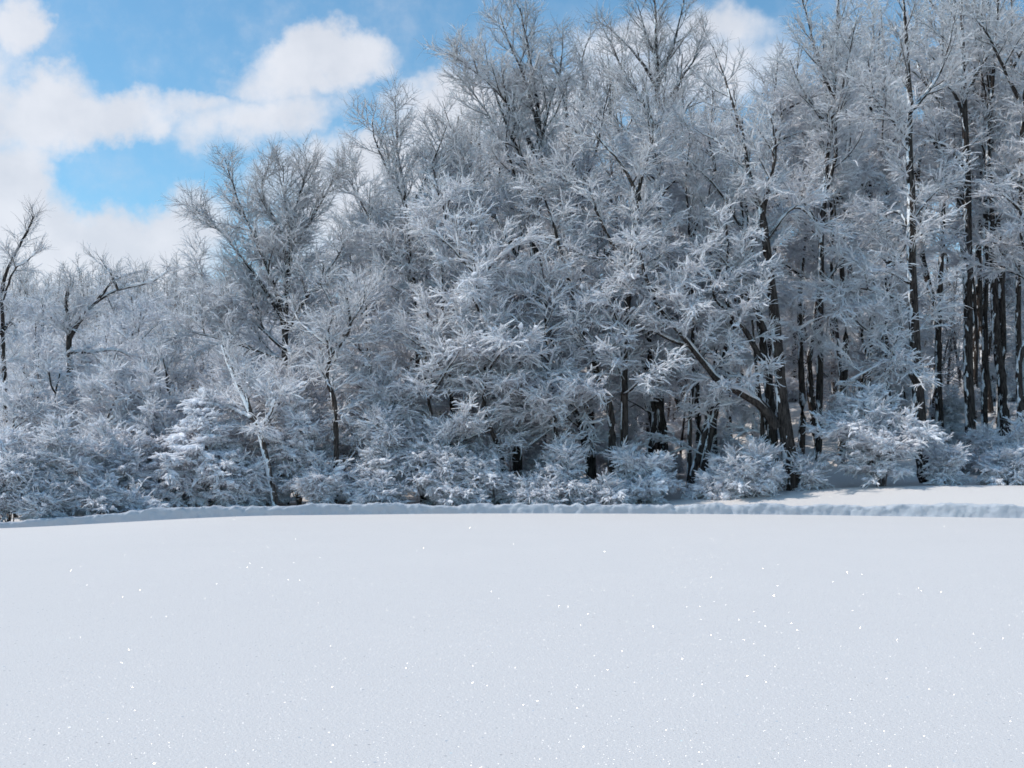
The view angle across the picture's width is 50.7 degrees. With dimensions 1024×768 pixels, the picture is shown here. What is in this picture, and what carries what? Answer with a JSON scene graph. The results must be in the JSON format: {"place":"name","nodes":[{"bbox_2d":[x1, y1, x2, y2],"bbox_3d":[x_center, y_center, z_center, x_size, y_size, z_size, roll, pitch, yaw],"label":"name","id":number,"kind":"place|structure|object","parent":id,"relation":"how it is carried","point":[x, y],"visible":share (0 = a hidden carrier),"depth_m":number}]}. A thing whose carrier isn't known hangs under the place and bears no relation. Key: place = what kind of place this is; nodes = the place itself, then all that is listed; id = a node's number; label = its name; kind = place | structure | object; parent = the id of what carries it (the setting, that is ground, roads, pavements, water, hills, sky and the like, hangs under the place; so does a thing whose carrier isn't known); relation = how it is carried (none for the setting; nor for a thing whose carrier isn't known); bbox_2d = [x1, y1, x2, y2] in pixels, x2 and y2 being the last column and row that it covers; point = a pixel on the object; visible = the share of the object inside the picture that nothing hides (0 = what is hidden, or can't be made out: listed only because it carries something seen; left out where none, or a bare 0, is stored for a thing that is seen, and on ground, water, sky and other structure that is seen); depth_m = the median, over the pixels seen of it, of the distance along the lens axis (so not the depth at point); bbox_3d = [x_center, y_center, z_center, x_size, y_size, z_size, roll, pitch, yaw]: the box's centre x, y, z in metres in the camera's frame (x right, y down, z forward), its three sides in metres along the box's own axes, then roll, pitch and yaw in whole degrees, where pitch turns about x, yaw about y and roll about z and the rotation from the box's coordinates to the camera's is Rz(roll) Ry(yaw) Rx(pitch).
{"place":"outdoors","nodes":[
{"label":"outdoors","id":0,"kind":"place"},
{"bbox_2d":[0,318,1023,767],"bbox_3d":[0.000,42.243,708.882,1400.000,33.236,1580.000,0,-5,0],"label":"snow field","id":1,"kind":"structure","parent":0,"point":[566,640],"depth_m":10.33},
{"bbox_2d":[0,194,53,515],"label":"bare tree","id":2,"kind":"object","parent":1,"relation":"on","point":[12,256],"visible":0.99,"depth_m":47.98},
{"bbox_2d":[0,362,67,517],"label":"spreading tree","id":3,"kind":"object","parent":1,"relation":"on","point":[13,400],"visible":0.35,"depth_m":46.09},
{"bbox_2d":[0,421,71,521],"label":"snowy bush","id":4,"kind":"object","parent":1,"relation":"on","point":[14,478],"visible":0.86,"depth_m":40.02},
{"bbox_2d":[0,305,72,407],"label":"spreading tree","id":5,"kind":"object","parent":1,"relation":"on","point":[32,329],"visible":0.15,"depth_m":87.41},
{"bbox_2d":[0,322,78,444],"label":"spreading tree","id":6,"kind":"object","parent":1,"relation":"on","point":[30,347],"visible":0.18,"depth_m":51.97},
{"bbox_2d":[0,469,84,520],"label":"snowy bush","id":7,"kind":"object","parent":1,"relation":"on","point":[27,506],"visible":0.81,"depth_m":39.83},
{"bbox_2d":[0,279,87,359],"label":"spreading tree","id":8,"kind":"object","parent":1,"relation":"on","point":[27,309],"visible":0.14,"depth_m":103.97},
{"bbox_2d":[6,349,98,452],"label":"spreading tree","id":9,"kind":"object","parent":1,"relation":"on","point":[49,368],"visible":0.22,"depth_m":47.14},
{"bbox_2d":[6,406,104,507],"bbox_3d":[-17.601,3.147,41.475,3.679,4.565,3.492,0,-5,0],"label":"snowy bush","id":10,"kind":"object","parent":1,"relation":"on","point":[68,448],"visible":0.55,"depth_m":40.84},
{"bbox_2d":[29,342,149,477],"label":"spreading tree","id":11,"kind":"object","parent":1,"relation":"on","point":[120,415],"visible":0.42,"depth_m":45.93},
{"bbox_2d":[61,470,130,516],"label":"snowy bush","id":12,"kind":"object","parent":1,"relation":"on","point":[97,499],"visible":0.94,"depth_m":40.83},
{"bbox_2d":[19,243,177,434],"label":"gnarled tree","id":13,"kind":"object","parent":1,"relation":"on","point":[68,329],"visible":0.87,"depth_m":48.95},
{"bbox_2d":[63,319,151,415],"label":"spreading tree","id":14,"kind":"object","parent":1,"relation":"on","point":[110,338],"visible":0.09,"depth_m":65.50},
{"bbox_2d":[72,408,160,507],"bbox_3d":[-16.213,3.494,43.775,4.051,4.918,3.674,0,-5,0],"label":"snowy bush","id":15,"kind":"object","parent":1,"relation":"on","point":[114,453],"visible":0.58,"depth_m":43.24},
{"bbox_2d":[82,278,156,391],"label":"spreading tree","id":16,"kind":"object","parent":1,"relation":"on","point":[107,301],"visible":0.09,"depth_m":102.76},
{"bbox_2d":[76,329,179,435],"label":"spreading tree","id":17,"kind":"object","parent":1,"relation":"on","point":[94,409],"visible":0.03,"depth_m":53.84},
{"bbox_2d":[92,279,177,387],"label":"spreading tree","id":18,"kind":"object","parent":1,"relation":"on","point":[142,305],"visible":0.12,"depth_m":100.60},
{"bbox_2d":[102,473,169,513],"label":"snowy bush","id":19,"kind":"object","parent":1,"relation":"on","point":[138,502],"visible":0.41,"depth_m":41.34},
{"bbox_2d":[92,296,183,397],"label":"spreading tree","id":20,"kind":"object","parent":1,"relation":"on","point":[156,315],"visible":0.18,"depth_m":86.08},
{"bbox_2d":[97,332,203,434],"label":"spreading tree","id":21,"kind":"object","parent":1,"relation":"on","point":[173,372],"visible":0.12,"depth_m":49.86},
{"bbox_2d":[103,336,201,497],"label":"spreading tree","id":22,"kind":"object","parent":1,"relation":"on","point":[146,370],"visible":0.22,"depth_m":46.74},
{"bbox_2d":[121,390,196,499],"bbox_3d":[-14.709,2.922,45.511,3.997,5.376,3.590,0,-5,0],"label":"snowy bush","id":23,"kind":"object","parent":1,"relation":"on","point":[165,421],"visible":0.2,"depth_m":45.38},
{"bbox_2d":[137,385,264,507],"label":"bowed fir","id":24,"kind":"object","parent":1,"relation":"on","point":[187,465],"visible":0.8,"depth_m":43.60},
{"bbox_2d":[163,327,256,397],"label":"spreading tree","id":25,"kind":"object","parent":1,"relation":"on","point":[197,380],"visible":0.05,"depth_m":82.64},
{"bbox_2d":[168,375,277,504],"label":"spreading tree","id":26,"kind":"object","parent":1,"relation":"on","point":[231,391],"visible":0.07,"depth_m":46.81},
{"bbox_2d":[185,336,267,458],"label":"spreading tree","id":27,"kind":"object","parent":1,"relation":"on","point":[220,364],"visible":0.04,"depth_m":60.31},
{"bbox_2d":[181,324,303,505],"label":"leaning birch","id":28,"kind":"object","parent":1,"relation":"on","point":[248,381],"visible":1,"depth_m":44.22},
{"bbox_2d":[202,444,287,506],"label":"snowy bush","id":29,"kind":"object","parent":1,"relation":"on","point":[254,477],"visible":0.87,"depth_m":43.81},
{"bbox_2d":[146,131,374,501],"bbox_3d":[-11.694,-3.228,50.664,11.294,17.734,6.329,0,-5,0],"label":"round tree","id":30,"kind":"object","parent":1,"relation":"on","point":[296,236],"visible":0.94,"depth_m":50.18},
{"bbox_2d":[229,280,295,453],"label":"spreading tree","id":31,"kind":"object","parent":1,"relation":"on","point":[274,347],"visible":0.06,"depth_m":61.10},
{"bbox_2d":[232,334,347,503],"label":"spreading tree","id":32,"kind":"object","parent":1,"relation":"on","point":[278,370],"visible":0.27,"depth_m":46.78},
{"bbox_2d":[247,372,339,504],"bbox_3d":[-9.301,2.387,45.704,3.833,5.670,3.622,0,-5,0],"label":"snowy bush","id":33,"kind":"object","parent":1,"relation":"on","point":[301,428],"visible":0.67,"depth_m":44.87},
{"bbox_2d":[287,446,358,504],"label":"snowy bush","id":34,"kind":"object","parent":1,"relation":"on","point":[323,481],"visible":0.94,"depth_m":43.90},
{"bbox_2d":[263,257,400,503],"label":"crooked tree","id":35,"kind":"object","parent":1,"relation":"on","point":[328,335],"visible":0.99,"depth_m":45.10},
{"bbox_2d":[309,227,394,471],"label":"spreading tree","id":36,"kind":"object","parent":1,"relation":"on","point":[353,331],"visible":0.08,"depth_m":53.77},
{"bbox_2d":[294,264,432,470],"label":"spreading tree","id":37,"kind":"object","parent":1,"relation":"on","point":[344,419],"visible":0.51,"depth_m":46.40},
{"bbox_2d":[317,197,424,365],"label":"forest tree","id":38,"kind":"object","parent":1,"relation":"on","point":[367,267],"visible":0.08,"depth_m":57.47},
{"bbox_2d":[346,397,411,504],"bbox_3d":[-5.503,2.884,45.332,3.087,4.616,3.256,0,-5,0],"label":"snowy bush","id":39,"kind":"object","parent":1,"relation":"on","point":[375,455],"visible":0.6,"depth_m":44.68},
{"bbox_2d":[345,459,414,503],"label":"snowy bush","id":40,"kind":"object","parent":1,"relation":"on","point":[365,491],"visible":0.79,"depth_m":43.65},
{"bbox_2d":[331,358,432,480],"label":"spreading tree","id":41,"kind":"object","parent":1,"relation":"on","point":[389,393],"visible":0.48,"depth_m":45.51},
{"bbox_2d":[315,63,487,502],"bbox_3d":[-5.030,-4.657,49.529,8.768,20.394,5.688,0,-5,0],"label":"slim tree","id":42,"kind":"object","parent":1,"relation":"on","point":[381,236],"visible":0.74,"depth_m":49.16},
{"bbox_2d":[350,144,519,449],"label":"spreading tree","id":43,"kind":"object","parent":1,"relation":"on","point":[450,197],"visible":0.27,"depth_m":47.85},
{"bbox_2d":[360,283,530,503],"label":"spreading tree","id":44,"kind":"object","parent":1,"relation":"on","point":[474,425],"visible":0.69,"depth_m":45.50},
{"bbox_2d":[399,410,500,505],"bbox_3d":[-2.742,3.240,45.232,4.655,4.604,4.009,0,-5,0],"label":"snowy bush","id":45,"kind":"object","parent":1,"relation":"on","point":[440,463],"visible":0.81,"depth_m":44.36},
{"bbox_2d":[427,476,491,505],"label":"snowy bush","id":46,"kind":"object","parent":1,"relation":"on","point":[457,496],"visible":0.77,"depth_m":43.70},
{"bbox_2d":[408,103,523,453],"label":"forest tree","id":47,"kind":"object","parent":1,"relation":"on","point":[491,220],"visible":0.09,"depth_m":55.52},
{"bbox_2d":[456,446,515,504],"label":"snowy bush","id":48,"kind":"object","parent":1,"relation":"on","point":[494,493],"visible":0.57,"depth_m":44.50},
{"bbox_2d":[377,0,604,477],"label":"tall tree","id":49,"kind":"object","parent":1,"relation":"on","point":[510,86],"visible":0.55,"depth_m":50.47},
{"bbox_2d":[395,188,601,504],"bbox_3d":[-0.529,-1.553,45.505,8.731,13.522,6.966,0,-5,0],"label":"spreading tree","id":50,"kind":"object","parent":1,"relation":"on","point":[496,334],"visible":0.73,"depth_m":45.51},
{"bbox_2d":[0,502,1023,527],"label":"snow bank","id":51,"kind":"structure","parent":1,"relation":"on","point":[992,510],"depth_m":41.37},
{"bbox_2d":[0,241,1023,469],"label":"wood","id":52,"kind":"object","parent":1,"relation":"on","point":[955,333],"visible":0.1,"depth_m":151.73},
{"bbox_2d":[467,225,605,456],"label":"spreading tree","id":53,"kind":"object","parent":1,"relation":"on","point":[518,413],"visible":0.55,"depth_m":46.18},
{"bbox_2d":[503,468,573,504],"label":"snowy bush","id":54,"kind":"object","parent":1,"relation":"on","point":[530,490],"visible":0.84,"depth_m":43.98},
{"bbox_2d":[434,247,651,481],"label":"leaning tree","id":55,"kind":"object","parent":1,"relation":"on","point":[603,437],"visible":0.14,"depth_m":48.72},
{"bbox_2d":[507,319,602,465],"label":"spreading tree","id":56,"kind":"object","parent":1,"relation":"on","point":[537,447],"visible":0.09,"depth_m":55.50},
{"bbox_2d":[495,10,625,479],"bbox_3d":[2.442,-7.007,53.690,6.839,25.319,5.714,0,-5,0],"label":"tall tree","id":57,"kind":"object","parent":1,"relation":"on","point":[596,84],"visible":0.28,"depth_m":53.88},
{"bbox_2d":[533,424,594,504],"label":"snowy bush","id":58,"kind":"object","parent":1,"relation":"on","point":[567,461],"visible":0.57,"depth_m":44.67},
{"bbox_2d":[519,106,666,478],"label":"spreading tree","id":59,"kind":"object","parent":1,"relation":"on","point":[586,158],"visible":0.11,"depth_m":52.30},
{"bbox_2d":[464,0,722,473],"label":"forked tree","id":60,"kind":"object","parent":1,"relation":"on","point":[621,363],"visible":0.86,"depth_m":46.99},
{"bbox_2d":[568,467,643,504],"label":"snowy bush","id":61,"kind":"object","parent":1,"relation":"on","point":[612,491],"visible":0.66,"depth_m":43.86},
{"bbox_2d":[544,29,670,399],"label":"forest tree","id":62,"kind":"object","parent":1,"relation":"on","point":[607,210],"visible":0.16,"depth_m":73.52},
{"bbox_2d":[596,390,643,470],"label":"spreading tree","id":63,"kind":"object","parent":1,"relation":"on","point":[635,424],"visible":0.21,"depth_m":56.24},
{"bbox_2d":[599,436,685,503],"bbox_3d":[5.442,3.822,45.582,3.892,3.306,3.981,0,-5,0],"label":"snowy bush","id":64,"kind":"object","parent":1,"relation":"on","point":[651,482],"visible":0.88,"depth_m":44.94},
{"bbox_2d":[568,246,719,465],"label":"spreading tree","id":65,"kind":"object","parent":1,"relation":"on","point":[635,398],"visible":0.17,"depth_m":50.56},
{"bbox_2d":[584,0,719,450],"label":"bare tree","id":66,"kind":"object","parent":1,"relation":"on","point":[657,44],"visible":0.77,"depth_m":58.38},
{"bbox_2d":[585,105,724,470],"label":"spreading tree","id":67,"kind":"object","parent":1,"relation":"on","point":[662,421],"visible":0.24,"depth_m":51.01},
{"bbox_2d":[595,79,746,266],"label":"forest tree","id":68,"kind":"object","parent":1,"relation":"on","point":[618,122],"visible":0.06,"depth_m":70.56},
{"bbox_2d":[602,28,753,467],"bbox_3d":[8.839,-7.011,57.671,8.961,24.772,8.778,-3,-6,34],"label":"forest tree","id":69,"kind":"object","parent":1,"relation":"on","point":[678,92],"visible":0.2,"depth_m":57.16},
{"bbox_2d":[642,97,734,485],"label":"slender tree","id":70,"kind":"object","parent":1,"relation":"on","point":[685,178],"visible":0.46,"depth_m":48.76},
{"bbox_2d":[664,331,730,458],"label":"spreading tree","id":71,"kind":"object","parent":1,"relation":"on","point":[676,396],"visible":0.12,"depth_m":60.55},
{"bbox_2d":[679,457,751,500],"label":"snowy bush","id":72,"kind":"object","parent":1,"relation":"on","point":[700,488],"visible":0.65,"depth_m":45.25},
{"bbox_2d":[644,154,786,477],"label":"spreading tree","id":73,"kind":"object","parent":1,"relation":"on","point":[696,401],"visible":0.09,"depth_m":52.78},
{"bbox_2d":[641,100,803,487],"bbox_3d":[9.431,-3.938,48.874,7.474,18.153,4.649,0,-5,0],"label":"leaning tree","id":74,"kind":"object","parent":1,"relation":"on","point":[706,441],"visible":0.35,"depth_m":48.21},
{"bbox_2d":[641,67,807,453],"bbox_3d":[10.203,-5.463,51.991,8.456,21.142,5.864,0,-5,0],"label":"spreading tree","id":75,"kind":"object","parent":1,"relation":"on","point":[674,190],"visible":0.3,"depth_m":52.20},
{"bbox_2d":[592,8,858,490],"bbox_3d":[9.407,-6.235,47.230,12.107,21.984,5.320,0,-5,0],"label":"great tree","id":76,"kind":"object","parent":1,"relation":"on","point":[652,321],"visible":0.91,"depth_m":46.78},
{"bbox_2d":[703,430,787,498],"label":"snowy bush","id":77,"kind":"object","parent":1,"relation":"on","point":[759,466],"visible":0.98,"depth_m":44.79},
{"bbox_2d":[713,151,803,490],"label":"bare tree","id":78,"kind":"object","parent":1,"relation":"on","point":[768,393],"visible":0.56,"depth_m":47.31},
{"bbox_2d":[695,35,841,444],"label":"spreading tree","id":79,"kind":"object","parent":1,"relation":"on","point":[785,113],"visible":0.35,"depth_m":55.86},
{"bbox_2d":[739,19,823,400],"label":"forest tree","id":80,"kind":"object","parent":1,"relation":"on","point":[797,66],"visible":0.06,"depth_m":76.24},
{"bbox_2d":[767,268,831,409],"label":"spreading tree","id":81,"kind":"object","parent":1,"relation":"on","point":[789,364],"visible":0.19,"depth_m":68.24},
{"bbox_2d":[739,118,861,456],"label":"spreading tree","id":82,"kind":"object","parent":1,"relation":"on","point":[802,391],"visible":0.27,"depth_m":58.17},
{"bbox_2d":[777,445,834,491],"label":"snowy bush","id":83,"kind":"object","parent":1,"relation":"on","point":[811,476],"visible":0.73,"depth_m":45.90},
{"bbox_2d":[749,0,906,460],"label":"forked tree","id":84,"kind":"object","parent":1,"relation":"on","point":[829,109],"visible":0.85,"depth_m":52.58},
{"bbox_2d":[777,0,884,463],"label":"forest tree","id":85,"kind":"object","parent":1,"relation":"on","point":[813,252],"visible":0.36,"depth_m":55.85},
{"bbox_2d":[766,66,895,445],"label":"forest tree","id":86,"kind":"object","parent":1,"relation":"on","point":[810,396],"visible":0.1,"depth_m":60.40},
{"bbox_2d":[778,40,906,461],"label":"spreading tree","id":87,"kind":"object","parent":1,"relation":"on","point":[872,173],"visible":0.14,"depth_m":56.70},
{"bbox_2d":[806,259,910,415],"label":"spreading tree","id":88,"kind":"object","parent":1,"relation":"on","point":[855,346],"visible":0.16,"depth_m":61.12},
{"bbox_2d":[800,0,940,389],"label":"spreading tree","id":89,"kind":"object","parent":1,"relation":"on","point":[873,17],"visible":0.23,"depth_m":60.65},
{"bbox_2d":[813,323,929,416],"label":"spreading tree","id":90,"kind":"object","parent":1,"relation":"on","point":[830,363],"visible":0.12,"depth_m":64.55},
{"bbox_2d":[803,379,953,487],"bbox_3d":[15.686,2.052,45.905,6.619,4.902,5.006,0,-5,0],"label":"snowy bush","id":91,"kind":"object","parent":1,"relation":"on","point":[882,451],"visible":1,"depth_m":45.60},
{"bbox_2d":[766,0,1016,482],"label":"grey trunk tree","id":92,"kind":"object","parent":1,"relation":"on","point":[866,309],"visible":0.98,"depth_m":49.29},
{"bbox_2d":[825,0,968,429],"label":"forest tree","id":93,"kind":"object","parent":1,"relation":"on","point":[882,145],"visible":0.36,"depth_m":59.68},
{"bbox_2d":[864,265,934,428],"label":"spreading tree","id":94,"kind":"object","parent":1,"relation":"on","point":[906,394],"visible":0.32,"depth_m":61.07},
{"bbox_2d":[859,0,984,419],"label":"forest tree","id":95,"kind":"object","parent":1,"relation":"on","point":[917,175],"visible":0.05,"depth_m":66.64},
{"bbox_2d":[877,0,1005,417],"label":"forest tree","id":96,"kind":"object","parent":1,"relation":"on","point":[975,345],"visible":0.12,"depth_m":67.09},
{"bbox_2d":[916,435,974,485],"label":"snowy bush","id":97,"kind":"object","parent":1,"relation":"on","point":[940,471],"visible":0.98,"depth_m":46.31},
{"bbox_2d":[879,0,1021,429],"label":"spreading tree","id":98,"kind":"object","parent":1,"relation":"on","point":[939,414],"visible":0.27,"depth_m":62.72},
{"bbox_2d":[928,384,975,430],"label":"snowy bush","id":99,"kind":"object","parent":1,"relation":"on","point":[953,405],"visible":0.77,"depth_m":62.34},
{"bbox_2d":[894,0,1023,449],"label":"straight tree","id":100,"kind":"object","parent":1,"relation":"on","point":[969,394],"visible":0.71,"depth_m":58.56},
{"bbox_2d":[897,0,1023,412],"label":"forest tree","id":101,"kind":"object","parent":1,"relation":"on","point":[979,287],"visible":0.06,"depth_m":69.81},
{"bbox_2d":[907,0,1023,435],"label":"forest tree","id":102,"kind":"object","parent":1,"relation":"on","point":[1001,283],"visible":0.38,"depth_m":61.48},
{"bbox_2d":[920,0,1023,423],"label":"spreading tree","id":103,"kind":"object","parent":1,"relation":"on","point":[1017,54],"visible":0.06,"depth_m":66.33},
{"bbox_2d":[937,0,1023,423],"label":"straight tree","id":104,"kind":"object","parent":1,"relation":"on","point":[1020,114],"visible":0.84,"depth_m":57.71},
{"bbox_2d":[958,419,1005,473],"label":"snowy bush","id":105,"kind":"object","parent":1,"relation":"on","point":[980,438],"visible":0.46,"depth_m":52.44},
{"bbox_2d":[944,219,1023,362],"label":"spreading tree","id":106,"kind":"object","parent":1,"relation":"on","point":[1010,287],"visible":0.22,"depth_m":71.57},
{"bbox_2d":[947,0,1022,426],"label":"straight tree","id":107,"kind":"object","parent":1,"relation":"on","point":[984,394],"visible":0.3,"depth_m":61.50},
{"bbox_2d":[955,0,1023,442],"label":"straight tree","id":108,"kind":"object","parent":1,"relation":"on","point":[1002,390],"visible":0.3,"depth_m":60.45},
{"bbox_2d":[956,151,1023,436],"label":"spreading tree","id":109,"kind":"object","parent":1,"relation":"on","point":[1012,229],"visible":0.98,"depth_m":54.81},
{"bbox_2d":[973,440,1023,485],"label":"snowy bush","id":110,"kind":"object","parent":1,"relation":"on","point":[1006,467],"visible":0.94,"depth_m":46.97},
{"bbox_2d":[973,30,1023,251],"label":"forest tree","id":111,"kind":"object","parent":1,"relation":"on","point":[1020,63],"visible":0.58,"depth_m":57.69},
{"bbox_2d":[988,314,1023,398],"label":"spreading tree","id":112,"kind":"object","parent":1,"relation":"on","point":[1009,360],"visible":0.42,"depth_m":62.05},
{"bbox_2d":[996,410,1023,456],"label":"snowy bush","id":113,"kind":"object","parent":1,"relation":"on","point":[1011,437],"visible":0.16,"depth_m":48.94},
{"bbox_2d":[0,0,1023,360],"label":"sky","id":114,"kind":"structure","parent":0,"point":[106,106]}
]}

